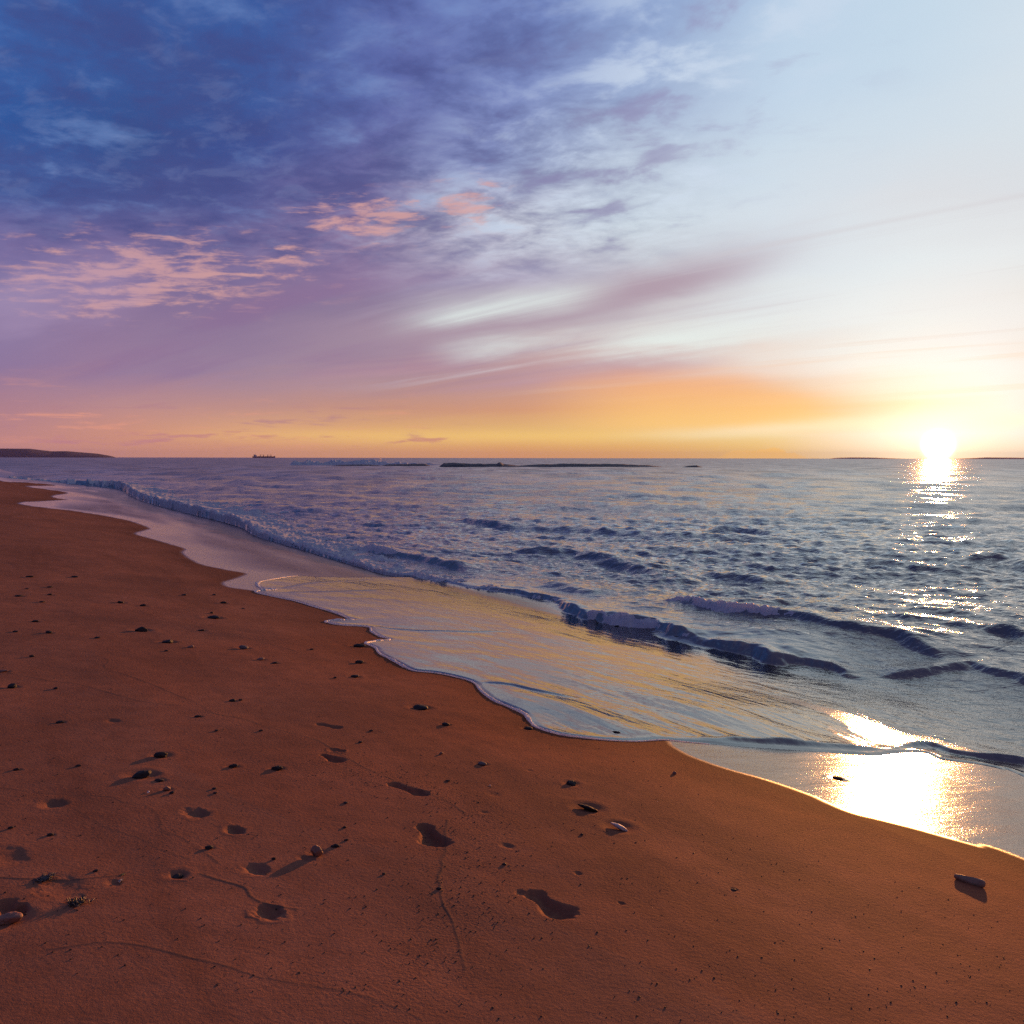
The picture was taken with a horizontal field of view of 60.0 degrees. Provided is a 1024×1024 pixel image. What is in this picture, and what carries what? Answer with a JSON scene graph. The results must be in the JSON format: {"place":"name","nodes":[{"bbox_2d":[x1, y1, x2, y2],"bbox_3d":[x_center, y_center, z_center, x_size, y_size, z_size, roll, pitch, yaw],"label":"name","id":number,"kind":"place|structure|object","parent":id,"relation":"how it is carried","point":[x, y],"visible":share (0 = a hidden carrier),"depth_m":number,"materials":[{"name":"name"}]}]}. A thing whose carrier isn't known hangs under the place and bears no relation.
{"place":"outdoors","nodes":[
{"label":"outdoors","id":0,"kind":"place"},
{"bbox_2d":[0,448,115,457],"bbox_3d":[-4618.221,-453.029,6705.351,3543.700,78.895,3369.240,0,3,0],"label":"headland hills","id":1,"kind":"structure","parent":0,"point":[30,453],"depth_m":6418.64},
{"bbox_2d":[0,469,1023,1023],"bbox_3d":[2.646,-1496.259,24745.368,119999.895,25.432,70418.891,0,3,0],"label":"beach","id":2,"kind":"structure","parent":0,"point":[916,825],"depth_m":4.30,"materials":[{"name":"brown sand"}]},
{"bbox_2d":[0,911,22,925],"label":"stone","id":3,"kind":"object","parent":2,"relation":"on","point":[8,918],"visible":1,"depth_m":2.78,"materials":[{"name":"grey stone"}]},
{"bbox_2d":[7,683,16,687],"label":"stone","id":4,"kind":"object","parent":2,"relation":"on","point":[12,685],"visible":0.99,"depth_m":5.68,"materials":[{"name":"grey stone"}]},
{"bbox_2d":[33,872,58,883],"bbox_3d":[-1.629,1.274,3.093,0.073,0.016,0.094,4,5,45],"label":"seaweed","id":5,"kind":"object","parent":2,"relation":"on","point":[44,878],"visible":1,"depth_m":3.08,"materials":[{"name":"plant"}]},
{"bbox_2d":[63,894,94,908],"bbox_3d":[-1.437,1.286,2.929,0.096,0.023,0.080,0,4,-6],"label":"seaweed","id":6,"kind":"object","parent":2,"relation":"on","point":[76,901],"visible":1,"depth_m":2.93,"materials":[{"name":"brown plant"}]},
{"bbox_2d":[131,770,150,778],"bbox_3d":[-1.777,1.260,4.249,0.097,0.038,0.052,-20,15,-35],"label":"stone","id":7,"kind":"object","parent":2,"relation":"on","point":[142,774],"visible":0.99,"depth_m":4.23,"materials":[{"name":"grey stone"}]},
{"bbox_2d":[135,627,147,631],"bbox_3d":[-3.436,1.090,8.220,0.114,0.058,0.077,4,10,-21],"label":"stone","id":8,"kind":"object","parent":2,"relation":"on","point":[141,629],"visible":0.93,"depth_m":8.20,"materials":[{"name":"black stone"}]},
{"bbox_2d":[153,752,167,757],"bbox_3d":[-1.813,1.254,4.572,0.066,0.038,0.046,0,4,-7],"label":"stone","id":9,"kind":"object","parent":2,"relation":"on","point":[160,754],"visible":1,"depth_m":4.56,"materials":[{"name":"black stone"}]},
{"bbox_2d":[162,639,172,642],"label":"stone","id":10,"kind":"object","parent":2,"relation":"on","point":[168,641],"visible":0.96,"depth_m":7.75,"materials":[{"name":"grey stone"}]},
{"bbox_2d":[172,873,183,878],"bbox_3d":[-1.214,1.327,3.220,0.045,0.021,0.035,-2,4,-25],"label":"stone","id":11,"kind":"object","parent":2,"relation":"on","point":[178,876],"visible":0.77,"depth_m":3.22,"materials":[{"name":"grey stone"}]},
{"bbox_2d":[205,845,212,849],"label":"stone","id":12,"kind":"object","parent":2,"relation":"on","point":[208,847],"visible":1,"depth_m":3.47,"materials":[{"name":"black stone"}]},
{"bbox_2d":[207,615,219,618],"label":"stone","id":13,"kind":"object","parent":2,"relation":"on","point":[214,617],"visible":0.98,"depth_m":9.46,"materials":[{"name":"black stone"}]},
{"bbox_2d":[239,645,248,649],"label":"stone","id":14,"kind":"object","parent":2,"relation":"on","point":[244,647],"visible":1,"depth_m":7.84,"materials":[{"name":"grey stone"}]},
{"bbox_2d":[271,765,282,770],"bbox_3d":[-1.204,1.311,4.542,0.055,0.027,0.036,1,4,21],"label":"stone","id":15,"kind":"object","parent":2,"relation":"on","point":[277,768],"visible":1,"depth_m":4.53,"materials":[{"name":"black stone"}]},
{"bbox_2d":[311,845,322,856],"bbox_3d":[-0.773,1.346,3.513,0.049,0.051,0.040,1,12,0],"label":"stone","id":16,"kind":"object","parent":2,"relation":"on","point":[316,851],"visible":1,"depth_m":3.50,"materials":[{"name":"stone"}]},
{"bbox_2d":[353,644,364,647],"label":"stone","id":17,"kind":"object","parent":2,"relation":"on","point":[359,645],"visible":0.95,"depth_m":8.68,"materials":[{"name":"black stone"}]},
{"bbox_2d":[413,704,427,709],"bbox_3d":[-0.650,1.389,6.300,0.107,0.036,0.094,0,4,-8],"label":"stone","id":18,"kind":"object","parent":2,"relation":"on","point":[421,707],"visible":0.97,"depth_m":6.28,"materials":[{"name":"grey stone"}]},
{"bbox_2d":[478,761,486,765],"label":"stone","id":19,"kind":"object","parent":2,"relation":"on","point":[482,763],"visible":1,"depth_m":5.02,"materials":[{"name":"grey stone"}]},
{"bbox_2d":[1,650,1023,1023],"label":"beach grit","id":20,"kind":"object","parent":2,"relation":"on","point":[449,898],"visible":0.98,"depth_m":3.19,"materials":[{"name":"sand"}]},
{"bbox_2d":[566,780,575,785],"bbox_3d":[0.324,1.485,4.852,0.056,0.026,0.046,8,12,12],"label":"stone","id":21,"kind":"object","parent":2,"relation":"on","point":[571,782],"visible":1,"depth_m":4.84,"materials":[{"name":"grey stone"}]},
{"bbox_2d":[578,804,597,811],"bbox_3d":[0.380,1.485,4.455,0.110,0.020,0.052,12,-30,22],"label":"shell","id":22,"kind":"object","parent":2,"relation":"on","point":[586,807],"visible":1,"depth_m":4.44},
{"bbox_2d":[610,731,619,734],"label":"stone","id":23,"kind":"object","parent":2,"relation":"on","point":[615,732],"visible":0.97,"depth_m":6.19,"materials":[{"name":"black stone"}]},
{"bbox_2d":[611,822,627,830],"bbox_3d":[0.508,1.497,4.220,0.096,0.022,0.044,16,-26,38],"label":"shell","id":24,"kind":"object","parent":2,"relation":"on","point":[619,827],"visible":1,"depth_m":4.20},
{"bbox_2d":[832,776,842,779],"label":"stone","id":25,"kind":"object","parent":2,"relation":"on","point":[837,777],"visible":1,"depth_m":5.74,"materials":[{"name":"black stone"}]},
{"bbox_2d":[954,874,985,887],"bbox_3d":[2.073,1.672,4.017,0.128,0.042,0.024,3,4,35],"label":"driftwood","id":26,"kind":"object","parent":2,"relation":"on","point":[978,882],"visible":1,"depth_m":4.01,"materials":[{"name":"grey wood"}]},
{"bbox_2d":[0,457,1023,772],"bbox_3d":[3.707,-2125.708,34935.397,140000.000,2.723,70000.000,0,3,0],"label":"sea","id":27,"kind":"structure","parent":0,"point":[906,567],"depth_m":26.61,"materials":[{"name":"liquid"}]},
{"bbox_2d":[252,454,274,457],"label":"cargo ship","id":28,"kind":"object","parent":27,"relation":"on","point":[260,456],"visible":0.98,"depth_m":5947.24,"materials":[{"name":"red paint"}]},
{"bbox_2d":[290,459,437,464],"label":"reef foam","id":29,"kind":"object","parent":27,"relation":"on","point":[355,462],"visible":0.78,"depth_m":294.69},
{"bbox_2d":[335,464,429,465],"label":"reef","id":30,"kind":"object","parent":27,"relation":"in","point":[389,465],"visible":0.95,"depth_m":264.11},
{"bbox_2d":[8,476,794,667],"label":"breaker foam","id":31,"kind":"object","parent":27,"relation":"on","point":[257,523],"visible":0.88,"depth_m":23.29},
{"bbox_2d":[254,576,706,743],"bbox_3d":[-1.824,1.322,10.631,1.425,0.263,10.787,-2,4,-29],"label":"swash foam","id":32,"kind":"object","parent":27,"relation":"on","point":[525,714],"visible":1,"depth_m":7.84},
{"bbox_2d":[439,462,660,466],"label":"reef","id":33,"kind":"object","parent":27,"relation":"in","point":[499,464],"visible":0.99,"depth_m":245.20},
{"bbox_2d":[0,0,1023,458],"label":"sky","id":34,"kind":"structure","parent":0,"point":[782,229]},
{"bbox_2d":[830,457,1023,458],"bbox_3d":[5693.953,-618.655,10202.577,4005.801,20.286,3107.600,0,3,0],"label":"island hill","id":35,"kind":"structure","parent":0,"point":[898,458],"depth_m":10251.72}
]}

